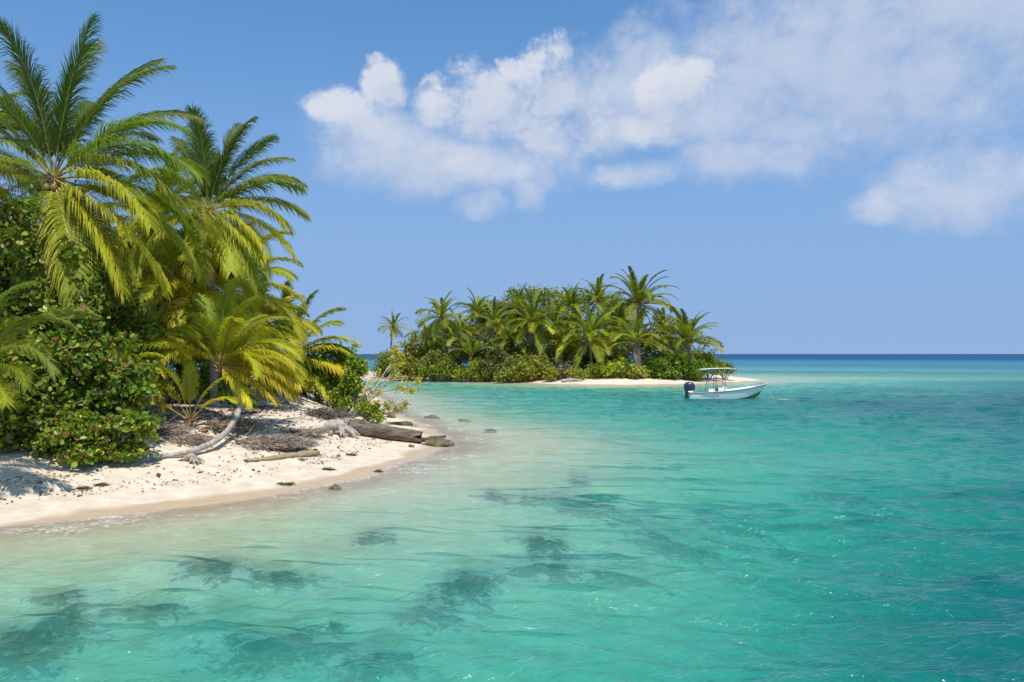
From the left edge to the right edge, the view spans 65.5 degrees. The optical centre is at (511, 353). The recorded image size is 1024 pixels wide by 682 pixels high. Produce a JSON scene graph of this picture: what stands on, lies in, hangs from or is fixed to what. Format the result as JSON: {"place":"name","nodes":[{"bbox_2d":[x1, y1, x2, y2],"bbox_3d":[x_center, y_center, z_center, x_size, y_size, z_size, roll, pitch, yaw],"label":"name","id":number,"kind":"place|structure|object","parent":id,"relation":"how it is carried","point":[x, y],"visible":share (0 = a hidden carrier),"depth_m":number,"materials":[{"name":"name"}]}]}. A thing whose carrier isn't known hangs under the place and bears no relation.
{"place":"outdoors","nodes":[
{"label":"outdoors","id":0,"kind":"place"},
{"bbox_2d":[0,370,1023,681],"bbox_3d":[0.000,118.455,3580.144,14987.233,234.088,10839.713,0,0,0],"label":"sand ground","id":1,"kind":"structure","parent":0,"point":[826,596],"depth_m":19.40,"materials":[{"name":"sand"}]},
{"bbox_2d":[0,90,65,203],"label":"palm tree","id":2,"kind":"object","parent":1,"relation":"on","point":[27,178],"visible":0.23,"depth_m":26.55,"materials":[{"name":"green plant"}]},
{"bbox_2d":[0,371,67,451],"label":"sea grape","id":3,"kind":"object","parent":1,"relation":"on","point":[11,438],"visible":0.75,"depth_m":20.54,"materials":[{"name":"green plant"}]},
{"bbox_2d":[0,280,100,421],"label":"palm tree","id":4,"kind":"object","parent":1,"relation":"on","point":[30,321],"visible":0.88,"depth_m":18.37,"materials":[{"name":"green plant"}]},
{"bbox_2d":[19,589,93,612],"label":"reef mound","id":5,"kind":"object","parent":1,"relation":"on","point":[45,602],"visible":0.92,"depth_m":12.35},
{"bbox_2d":[0,587,121,681],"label":"reef mound","id":6,"kind":"object","parent":1,"relation":"on","point":[56,645],"visible":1,"depth_m":11.03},
{"bbox_2d":[0,189,128,380],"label":"sea grape","id":7,"kind":"object","parent":1,"relation":"on","point":[27,302],"visible":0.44,"depth_m":22.55,"materials":[{"name":"green plant"}]},
{"bbox_2d":[0,300,163,432],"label":"sea grape","id":8,"kind":"object","parent":1,"relation":"on","point":[86,357],"visible":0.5,"depth_m":21.47,"materials":[{"name":"green plant"}]},
{"bbox_2d":[15,179,157,328],"bbox_3d":[-18.881,-2.765,32.956,9.030,8.973,4.814,0,0,0],"label":"broadleaf tree","id":9,"kind":"object","parent":1,"relation":"on","point":[130,247],"visible":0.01,"depth_m":32.58,"materials":[{"name":"green plant"}]},
{"bbox_2d":[25,396,166,466],"bbox_3d":[-11.049,1.983,20.985,3.476,1.835,2.284,0,0,0],"label":"sea grape","id":10,"kind":"object","parent":1,"relation":"on","point":[81,437],"visible":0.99,"depth_m":20.68,"materials":[{"name":"green plant"}]},
{"bbox_2d":[0,11,213,334],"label":"palm tree","id":11,"kind":"object","parent":1,"relation":"on","point":[71,214],"visible":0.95,"depth_m":23.50,"materials":[{"name":"green plant"}]},
{"bbox_2d":[57,256,172,409],"bbox_3d":[-12.612,-0.601,25.210,3.497,5.494,2.903,0,0,0],"label":"shrub","id":12,"kind":"object","parent":1,"relation":"on","point":[149,327],"visible":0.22,"depth_m":25.09,"materials":[{"name":"green plant"}]},
{"bbox_2d":[85,331,169,412],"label":"palm tree","id":13,"kind":"object","parent":1,"relation":"on","point":[127,355],"visible":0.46,"depth_m":22.93,"materials":[{"name":"green plant"}]},
{"bbox_2d":[49,141,246,360],"bbox_3d":[-14.885,-3.571,33.296,7.461,10.910,7.582,0,0,0],"label":"palm tree","id":14,"kind":"object","parent":1,"relation":"on","point":[156,256],"visible":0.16,"depth_m":32.56,"materials":[{"name":"green plant"}]},
{"bbox_2d":[95,603,216,630],"bbox_3d":[-5.584,3.992,12.082,2.695,0.266,1.168,0,0,0],"label":"reef mound","id":15,"kind":"object","parent":1,"relation":"on","point":[168,616],"visible":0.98,"depth_m":12.00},
{"bbox_2d":[118,276,206,414],"bbox_3d":[-12.028,-0.252,26.326,4.131,4.548,3.312,0,0,0],"label":"palm tree","id":16,"kind":"object","parent":1,"relation":"on","point":[190,332],"visible":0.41,"depth_m":26.29,"materials":[{"name":"green plant"}]},
{"bbox_2d":[156,412,199,433],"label":"dead fronds","id":17,"kind":"object","parent":1,"relation":"on","point":[165,427],"visible":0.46,"depth_m":24.04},
{"bbox_2d":[101,206,258,401],"bbox_3d":[-12.796,-1.760,31.198,6.702,7.522,6.608,0,0,0],"label":"palm tree","id":18,"kind":"object","parent":1,"relation":"on","point":[187,291],"visible":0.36,"depth_m":30.16,"materials":[{"name":"green plant"}]},
{"bbox_2d":[133,306,237,403],"bbox_3d":[-12.653,0.023,30.656,4.545,3.940,3.415,0,0,0],"label":"shrub","id":19,"kind":"object","parent":1,"relation":"on","point":[224,390],"visible":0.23,"depth_m":30.48,"materials":[{"name":"green plant"}]},
{"bbox_2d":[157,431,215,445],"bbox_3d":[-9.905,2.503,23.695,2.575,0.398,1.960,0,0,0],"label":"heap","id":20,"kind":"object","parent":1,"relation":"on","point":[190,438],"visible":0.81,"depth_m":23.39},
{"bbox_2d":[140,359,240,427],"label":"palm tree","id":21,"kind":"object","parent":1,"relation":"on","point":[189,389],"visible":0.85,"depth_m":24.96,"materials":[{"name":"green plant"}]},
{"bbox_2d":[180,453,204,464],"bbox_3d":[-8.831,2.923,21.955,0.712,0.371,0.373,0,0,0],"label":"root stump","id":22,"kind":"object","parent":1,"relation":"on","point":[191,457],"visible":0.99,"depth_m":21.91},
{"bbox_2d":[0,379,391,501],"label":"leaf litter","id":23,"kind":"object","parent":1,"relation":"on","point":[112,466],"visible":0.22,"depth_m":27.64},
{"bbox_2d":[126,220,302,393],"bbox_3d":[-14.334,-2.341,36.820,8.858,8.506,4.608,0,0,0],"label":"broadleaf tree","id":24,"kind":"object","parent":1,"relation":"on","point":[278,323],"visible":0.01,"depth_m":36.86,"materials":[{"name":"green plant"}]},
{"bbox_2d":[120,103,312,407],"bbox_3d":[-11.184,-3.547,29.895,7.157,11.248,6.631,0,0,0],"label":"palm tree","id":25,"kind":"object","parent":1,"relation":"on","point":[216,242],"visible":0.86,"depth_m":29.56,"materials":[{"name":"green plant"}]},
{"bbox_2d":[167,556,268,588],"bbox_3d":[-5.133,3.830,13.926,2.022,0.252,1.966,0,0,0],"label":"reef mound","id":26,"kind":"object","parent":1,"relation":"on","point":[215,573],"visible":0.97,"depth_m":13.70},
{"bbox_2d":[130,276,308,461],"bbox_3d":[-9.914,0.219,25.613,5.403,5.469,7.033,0,0,38],"label":"palm tree","id":27,"kind":"object","parent":1,"relation":"on","point":[226,337],"visible":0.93,"depth_m":25.80,"materials":[{"name":"green plant"}]},
{"bbox_2d":[158,221,310,400],"bbox_3d":[-11.983,-1.698,33.910,6.400,7.598,7.070,0,0,29],"label":"palm tree","id":28,"kind":"object","parent":1,"relation":"on","point":[289,274],"visible":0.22,"depth_m":33.89,"materials":[{"name":"green plant"}]},
{"bbox_2d":[195,414,276,431],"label":"dead fronds","id":29,"kind":"object","parent":1,"relation":"on","point":[242,425],"visible":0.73,"depth_m":25.80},
{"bbox_2d":[162,630,390,681],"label":"reef mound","id":30,"kind":"object","parent":1,"relation":"on","point":[238,656],"visible":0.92,"depth_m":11.00,"materials":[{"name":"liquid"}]},
{"bbox_2d":[231,427,324,449],"bbox_3d":[-7.731,2.678,25.013,3.702,0.780,2.054,0,0,-17],"label":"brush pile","id":31,"kind":"object","parent":1,"relation":"on","point":[269,441],"visible":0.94,"depth_m":24.78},
{"bbox_2d":[236,275,323,394],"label":"palm tree","id":32,"kind":"object","parent":1,"relation":"on","point":[290,335],"visible":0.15,"depth_m":37.63,"materials":[{"name":"green plant"}]},
{"bbox_2d":[244,448,319,461],"bbox_3d":[-6.864,3.121,24.013,0.310,0.266,2.862,0,0,32],"label":"driftwood pole","id":33,"kind":"object","parent":1,"relation":"on","point":[309,453],"visible":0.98,"depth_m":24.03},
{"bbox_2d":[235,569,357,600],"bbox_3d":[-3.817,3.948,13.585,2.812,0.275,1.536,0,0,15],"label":"reef mound","id":34,"kind":"object","parent":1,"relation":"on","point":[294,585],"visible":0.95,"depth_m":13.46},
{"bbox_2d":[263,363,335,394],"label":"shrub","id":35,"kind":"object","parent":1,"relation":"on","point":[310,387],"visible":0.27,"depth_m":40.98,"materials":[{"name":"green plant"}]},
{"bbox_2d":[278,425,331,437],"bbox_3d":[-7.485,2.673,27.791,2.566,0.481,1.672,0,0,-29],"label":"seagrass heap","id":36,"kind":"object","parent":1,"relation":"on","point":[304,431],"visible":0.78,"depth_m":27.63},
{"bbox_2d":[264,280,361,407],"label":"palm tree","id":37,"kind":"object","parent":1,"relation":"on","point":[328,363],"visible":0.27,"depth_m":41.28,"materials":[{"name":"green plant"}]},
{"bbox_2d":[295,620,358,641],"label":"reef mound","id":38,"kind":"object","parent":1,"relation":"on","point":[338,631],"visible":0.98,"depth_m":11.94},
{"bbox_2d":[295,402,359,420],"bbox_3d":[-7.724,2.381,32.746,2.913,0.834,2.621,0,0,0],"label":"brush pile","id":39,"kind":"object","parent":1,"relation":"on","point":[323,412],"visible":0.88,"depth_m":32.47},
{"bbox_2d":[290,341,368,405],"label":"shrub","id":40,"kind":"object","parent":1,"relation":"on","point":[338,355],"visible":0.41,"depth_m":41.42,"materials":[{"name":"green plant"}]},
{"bbox_2d":[322,419,360,438],"bbox_3d":[-6.397,2.809,29.103,1.643,0.803,0.855,0,0,0],"label":"root stump","id":41,"kind":"object","parent":1,"relation":"on","point":[339,425],"visible":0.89,"depth_m":29.12,"materials":[{"name":"grey wood"}]},
{"bbox_2d":[326,350,372,414],"bbox_3d":[-8.244,1.490,40.124,2.477,3.397,2.108,0,0,0],"label":"shrub","id":42,"kind":"object","parent":1,"relation":"on","point":[350,380],"visible":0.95,"depth_m":39.72,"materials":[{"name":"green plant"}]},
{"bbox_2d":[352,397,386,423],"bbox_3d":[-6.624,2.643,36.947,1.574,1.342,1.386,0,0,44],"label":"shrub","id":43,"kind":"object","parent":1,"relation":"on","point":[367,409],"visible":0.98,"depth_m":36.99,"materials":[{"name":"green plant"}]},
{"bbox_2d":[344,532,407,548],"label":"reef mound","id":44,"kind":"object","parent":1,"relation":"on","point":[376,540],"visible":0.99,"depth_m":16.16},
{"bbox_2d":[319,649,446,681],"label":"reef mound","id":45,"kind":"object","parent":1,"relation":"on","point":[383,665],"visible":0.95,"depth_m":10.72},
{"bbox_2d":[345,419,424,443],"bbox_3d":[-4.804,2.964,30.313,3.091,0.973,0.631,0,0,-5],"label":"driftwood log","id":46,"kind":"object","parent":1,"relation":"on","point":[383,431],"visible":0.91,"depth_m":30.12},
{"bbox_2d":[348,342,422,417],"bbox_3d":[-5.995,1.265,37.333,3.681,3.647,2.526,0,0,0],"label":"bare shrub","id":47,"kind":"object","parent":1,"relation":"on","point":[399,387],"visible":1,"depth_m":37.17,"materials":[{"name":"green plant"}]},
{"bbox_2d":[371,349,400,376],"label":"island bush","id":48,"kind":"object","parent":1,"relation":"on","point":[380,361],"visible":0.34,"depth_m":107.34,"materials":[{"name":"green plant"}]},
{"bbox_2d":[377,311,411,354],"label":"palm tree","id":49,"kind":"object","parent":1,"relation":"on","point":[394,329],"visible":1,"depth_m":117.77,"materials":[{"name":"green plant"}]},
{"bbox_2d":[388,353,428,380],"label":"island bush","id":50,"kind":"object","parent":1,"relation":"on","point":[409,369],"visible":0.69,"depth_m":101.40,"materials":[{"name":"green plant"}]},
{"bbox_2d":[379,329,445,368],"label":"island bush","id":51,"kind":"object","parent":1,"relation":"on","point":[414,351],"visible":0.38,"depth_m":105.22,"materials":[{"name":"green plant"}]},
{"bbox_2d":[404,319,446,352],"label":"palm tree","id":52,"kind":"object","parent":1,"relation":"on","point":[428,340],"visible":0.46,"depth_m":107.58,"materials":[{"name":"green plant"}]},
{"bbox_2d":[379,604,484,639],"bbox_3d":[-1.250,4.160,12.446,2.042,0.287,1.530,0,0,0],"label":"reef mound","id":53,"kind":"object","parent":1,"relation":"on","point":[428,621],"visible":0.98,"depth_m":12.23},
{"bbox_2d":[413,347,455,380],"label":"island bush","id":54,"kind":"object","parent":1,"relation":"on","point":[435,357],"visible":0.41,"depth_m":100.11,"materials":[{"name":"green plant"}]},
{"bbox_2d":[418,358,458,382],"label":"island bush","id":55,"kind":"object","parent":1,"relation":"on","point":[443,369],"visible":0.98,"depth_m":98.57,"materials":[{"name":"green plant"}]},
{"bbox_2d":[422,438,454,446],"bbox_3d":[-2.814,3.452,30.144,1.281,0.522,0.750,0,0,0],"label":"shore rock","id":56,"kind":"object","parent":1,"relation":"on","point":[439,442],"visible":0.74,"depth_m":29.93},
{"bbox_2d":[415,290,467,378],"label":"palm tree","id":57,"kind":"object","parent":1,"relation":"on","point":[441,318],"visible":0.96,"depth_m":102.64,"materials":[{"name":"green plant"}]},
{"bbox_2d":[410,318,475,365],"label":"broadleaf tree","id":58,"kind":"object","parent":1,"relation":"on","point":[437,345],"visible":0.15,"depth_m":112.33,"materials":[{"name":"green plant"}]},
{"bbox_2d":[438,317,481,363],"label":"palm tree","id":59,"kind":"object","parent":1,"relation":"on","point":[459,332],"visible":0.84,"depth_m":101.27,"materials":[{"name":"green plant"}]},
{"bbox_2d":[443,313,478,364],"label":"palm tree","id":60,"kind":"object","parent":1,"relation":"on","point":[468,331],"visible":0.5,"depth_m":105.44,"materials":[{"name":"green plant"}]},
{"bbox_2d":[414,568,517,623],"bbox_3d":[-0.735,4.098,13.556,2.122,0.355,2.836,0,0,0],"label":"reef mound","id":61,"kind":"object","parent":1,"relation":"on","point":[468,593],"visible":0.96,"depth_m":13.41,"materials":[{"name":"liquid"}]},
{"bbox_2d":[448,328,493,380],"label":"palm tree","id":62,"kind":"object","parent":1,"relation":"on","point":[469,350],"visible":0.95,"depth_m":99.16,"materials":[{"name":"green plant"}]},
{"bbox_2d":[451,358,491,381],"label":"island bush","id":63,"kind":"object","parent":1,"relation":"on","point":[463,372],"visible":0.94,"depth_m":97.92,"materials":[{"name":"green plant"}]},
{"bbox_2d":[443,336,503,379],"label":"island bush","id":64,"kind":"object","parent":1,"relation":"on","point":[457,358],"visible":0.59,"depth_m":100.58,"materials":[{"name":"green plant"}]},
{"bbox_2d":[453,287,499,345],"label":"palm tree","id":65,"kind":"object","parent":1,"relation":"on","point":[476,306],"visible":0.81,"depth_m":109.56,"materials":[{"name":"green plant"}]},
{"bbox_2d":[444,299,515,363],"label":"broadleaf tree","id":66,"kind":"object","parent":1,"relation":"on","point":[483,329],"visible":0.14,"depth_m":112.17,"materials":[{"name":"green plant"}]},
{"bbox_2d":[467,492,507,501],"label":"reef mound","id":67,"kind":"object","parent":1,"relation":"on","point":[489,497],"visible":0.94,"depth_m":20.66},
{"bbox_2d":[468,296,518,342],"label":"palm tree","id":68,"kind":"object","parent":1,"relation":"on","point":[493,321],"visible":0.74,"depth_m":105.81,"materials":[{"name":"green plant"}]},
{"bbox_2d":[475,341,513,381],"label":"island bush","id":69,"kind":"object","parent":1,"relation":"on","point":[490,365],"visible":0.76,"depth_m":97.47,"materials":[{"name":"green plant"}]},
{"bbox_2d":[487,316,528,360],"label":"palm tree","id":70,"kind":"object","parent":1,"relation":"on","point":[512,334],"visible":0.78,"depth_m":100.66,"materials":[{"name":"green plant"}]},
{"bbox_2d":[496,282,540,344],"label":"palm tree","id":71,"kind":"object","parent":1,"relation":"on","point":[518,304],"visible":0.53,"depth_m":108.61,"materials":[{"name":"green plant"}]},
{"bbox_2d":[493,351,551,381],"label":"island bush","id":72,"kind":"object","parent":1,"relation":"on","point":[523,369],"visible":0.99,"depth_m":95.23,"materials":[{"name":"green plant"}]},
{"bbox_2d":[484,284,573,353],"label":"broadleaf tree","id":73,"kind":"object","parent":1,"relation":"on","point":[544,295],"visible":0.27,"depth_m":111.01,"materials":[{"name":"green plant"}]},
{"bbox_2d":[482,336,579,362],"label":"island bush","id":74,"kind":"object","parent":1,"relation":"on","point":[515,349],"visible":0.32,"depth_m":100.31,"materials":[{"name":"green plant"}]},
{"bbox_2d":[497,287,569,353],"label":"palm tree","id":75,"kind":"object","parent":1,"relation":"on","point":[533,313],"visible":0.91,"depth_m":99.97,"materials":[{"name":"green plant"}]},
{"bbox_2d":[497,534,577,563],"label":"reef mound","id":76,"kind":"object","parent":1,"relation":"on","point":[538,548],"visible":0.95,"depth_m":16.28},
{"bbox_2d":[490,562,592,589],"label":"reef mound","id":77,"kind":"object","parent":1,"relation":"on","point":[565,576],"visible":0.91,"depth_m":14.55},
{"bbox_2d":[542,364,558,381],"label":"island bush","id":78,"kind":"object","parent":1,"relation":"on","point":[552,374],"visible":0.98,"depth_m":93.44,"materials":[{"name":"green plant"}]},
{"bbox_2d":[530,297,582,352],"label":"palm tree","id":79,"kind":"object","parent":1,"relation":"on","point":[556,316],"visible":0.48,"depth_m":102.43,"materials":[{"name":"green plant"}]},
{"bbox_2d":[552,360,574,378],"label":"island bush","id":80,"kind":"object","parent":1,"relation":"on","point":[562,367],"visible":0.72,"depth_m":94.61,"materials":[{"name":"green plant"}]},
{"bbox_2d":[535,316,592,374],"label":"palm tree","id":81,"kind":"object","parent":1,"relation":"on","point":[561,337],"visible":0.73,"depth_m":98.56,"materials":[{"name":"green plant"}]},
{"bbox_2d":[538,284,593,364],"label":"broadleaf tree","id":82,"kind":"object","parent":1,"relation":"on","point":[560,297],"visible":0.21,"depth_m":112.25,"materials":[{"name":"green plant"}]},
{"bbox_2d":[475,493,659,531],"bbox_3d":[1.274,4.065,20.136,5.572,0.648,3.310,0,0,0],"label":"reef mound","id":83,"kind":"object","parent":1,"relation":"on","point":[582,512],"visible":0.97,"depth_m":19.99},
{"bbox_2d":[553,283,594,361],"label":"palm tree","id":84,"kind":"object","parent":1,"relation":"on","point":[570,298],"visible":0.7,"depth_m":111.15,"materials":[{"name":"green plant"}]},
{"bbox_2d":[564,367,590,378],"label":"island bush","id":85,"kind":"object","parent":1,"relation":"on","point":[577,374],"visible":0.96,"depth_m":92.70,"materials":[{"name":"green plant"}]},
{"bbox_2d":[560,479,598,488],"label":"reef mound","id":86,"kind":"object","parent":1,"relation":"on","point":[579,483],"visible":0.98,"depth_m":23.41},
{"bbox_2d":[539,345,633,370],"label":"island bush","id":87,"kind":"object","parent":1,"relation":"on","point":[582,364],"visible":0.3,"depth_m":98.54,"materials":[{"name":"green plant"}]},
{"bbox_2d":[552,297,628,375],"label":"palm tree","id":88,"kind":"object","parent":1,"relation":"on","point":[589,330],"visible":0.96,"depth_m":95.71,"materials":[{"name":"green plant"}]},
{"bbox_2d":[574,273,621,346],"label":"palm tree","id":89,"kind":"object","parent":1,"relation":"on","point":[599,294],"visible":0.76,"depth_m":111.27,"materials":[{"name":"green plant"}]},
{"bbox_2d":[582,354,631,377],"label":"island bush","id":90,"kind":"object","parent":1,"relation":"on","point":[607,370],"visible":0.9,"depth_m":93.64,"materials":[{"name":"green plant"}]},
{"bbox_2d":[582,309,631,358],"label":"palm tree","id":91,"kind":"object","parent":1,"relation":"on","point":[608,328],"visible":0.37,"depth_m":99.56,"materials":[{"name":"green plant"}]},
{"bbox_2d":[575,281,656,364],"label":"broadleaf tree","id":92,"kind":"object","parent":1,"relation":"on","point":[591,290],"visible":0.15,"depth_m":113.51,"materials":[{"name":"green plant"}]},
{"bbox_2d":[588,292,646,347],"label":"palm tree","id":93,"kind":"object","parent":1,"relation":"on","point":[619,313],"visible":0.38,"depth_m":103.49,"materials":[{"name":"green plant"}]},
{"bbox_2d":[574,568,688,598],"bbox_3d":[2.091,4.302,14.773,2.868,0.448,1.755,0,0,0],"label":"reef mound","id":94,"kind":"object","parent":1,"relation":"on","point":[602,579],"visible":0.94,"depth_m":14.44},
{"bbox_2d":[615,363,652,378],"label":"island bush","id":95,"kind":"object","parent":1,"relation":"on","point":[634,371],"visible":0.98,"depth_m":93.32,"materials":[{"name":"green plant"}]},
{"bbox_2d":[602,307,672,365],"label":"palm tree","id":96,"kind":"object","parent":1,"relation":"on","point":[634,337],"visible":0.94,"depth_m":94.89,"materials":[{"name":"green plant"}]},
{"bbox_2d":[596,266,681,357],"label":"palm tree","id":97,"kind":"object","parent":1,"relation":"on","point":[639,294],"visible":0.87,"depth_m":103.71,"materials":[{"name":"green plant"}]},
{"bbox_2d":[642,307,682,357],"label":"palm tree","id":98,"kind":"object","parent":1,"relation":"on","point":[662,334],"visible":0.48,"depth_m":102.41,"materials":[{"name":"green plant"}]},
{"bbox_2d":[592,527,745,575],"bbox_3d":[3.616,4.484,17.846,3.652,0.736,3.064,0,0,26],"label":"reef mound","id":99,"kind":"object","parent":1,"relation":"on","point":[660,546],"visible":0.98,"depth_m":17.55,"materials":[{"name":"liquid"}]},
{"bbox_2d":[619,307,721,366],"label":"broadleaf tree","id":100,"kind":"object","parent":1,"relation":"on","point":[673,344],"visible":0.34,"depth_m":107.35,"materials":[{"name":"green plant"}]},
{"bbox_2d":[639,347,715,379],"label":"island bush","id":101,"kind":"object","parent":1,"relation":"on","point":[677,365],"visible":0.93,"depth_m":94.99,"materials":[{"name":"green plant"}]},
{"bbox_2d":[653,306,726,378],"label":"palm tree","id":102,"kind":"object","parent":1,"relation":"on","point":[687,330],"visible":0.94,"depth_m":96.92,"materials":[{"name":"green plant"}]},
{"bbox_2d":[662,503,731,523],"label":"reef mound","id":103,"kind":"object","parent":1,"relation":"on","point":[702,514],"visible":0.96,"depth_m":21.78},
{"bbox_2d":[689,351,729,380],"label":"island bush","id":104,"kind":"object","parent":1,"relation":"on","point":[706,358],"visible":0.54,"depth_m":96.97,"materials":[{"name":"green plant"}]},
{"bbox_2d":[717,356,737,379],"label":"island bush","id":105,"kind":"object","parent":1,"relation":"on","point":[728,365],"visible":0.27,"depth_m":99.27,"materials":[{"name":"green plant"}]},
{"bbox_2d":[690,521,791,548],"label":"reef mound","id":106,"kind":"object","parent":1,"relation":"on","point":[750,535],"visible":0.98,"depth_m":20.14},
{"bbox_2d":[781,490,894,510],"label":"reef mound","id":107,"kind":"object","parent":1,"relation":"on","point":[836,499],"visible":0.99,"depth_m":24.92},
{"bbox_2d":[0,0,1023,372],"label":"sky","id":108,"kind":"structure","parent":0,"point":[807,176],"materials":[{"name":"blue"}]},
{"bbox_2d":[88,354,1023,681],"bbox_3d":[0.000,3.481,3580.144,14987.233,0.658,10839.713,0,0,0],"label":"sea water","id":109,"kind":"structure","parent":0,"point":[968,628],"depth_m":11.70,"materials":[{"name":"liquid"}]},
{"bbox_2d":[682,367,765,403],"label":"motor boat","id":110,"kind":"object","parent":109,"relation":"on","point":[741,394],"visible":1,"depth_m":61.40,"materials":[{"name":"paint"}]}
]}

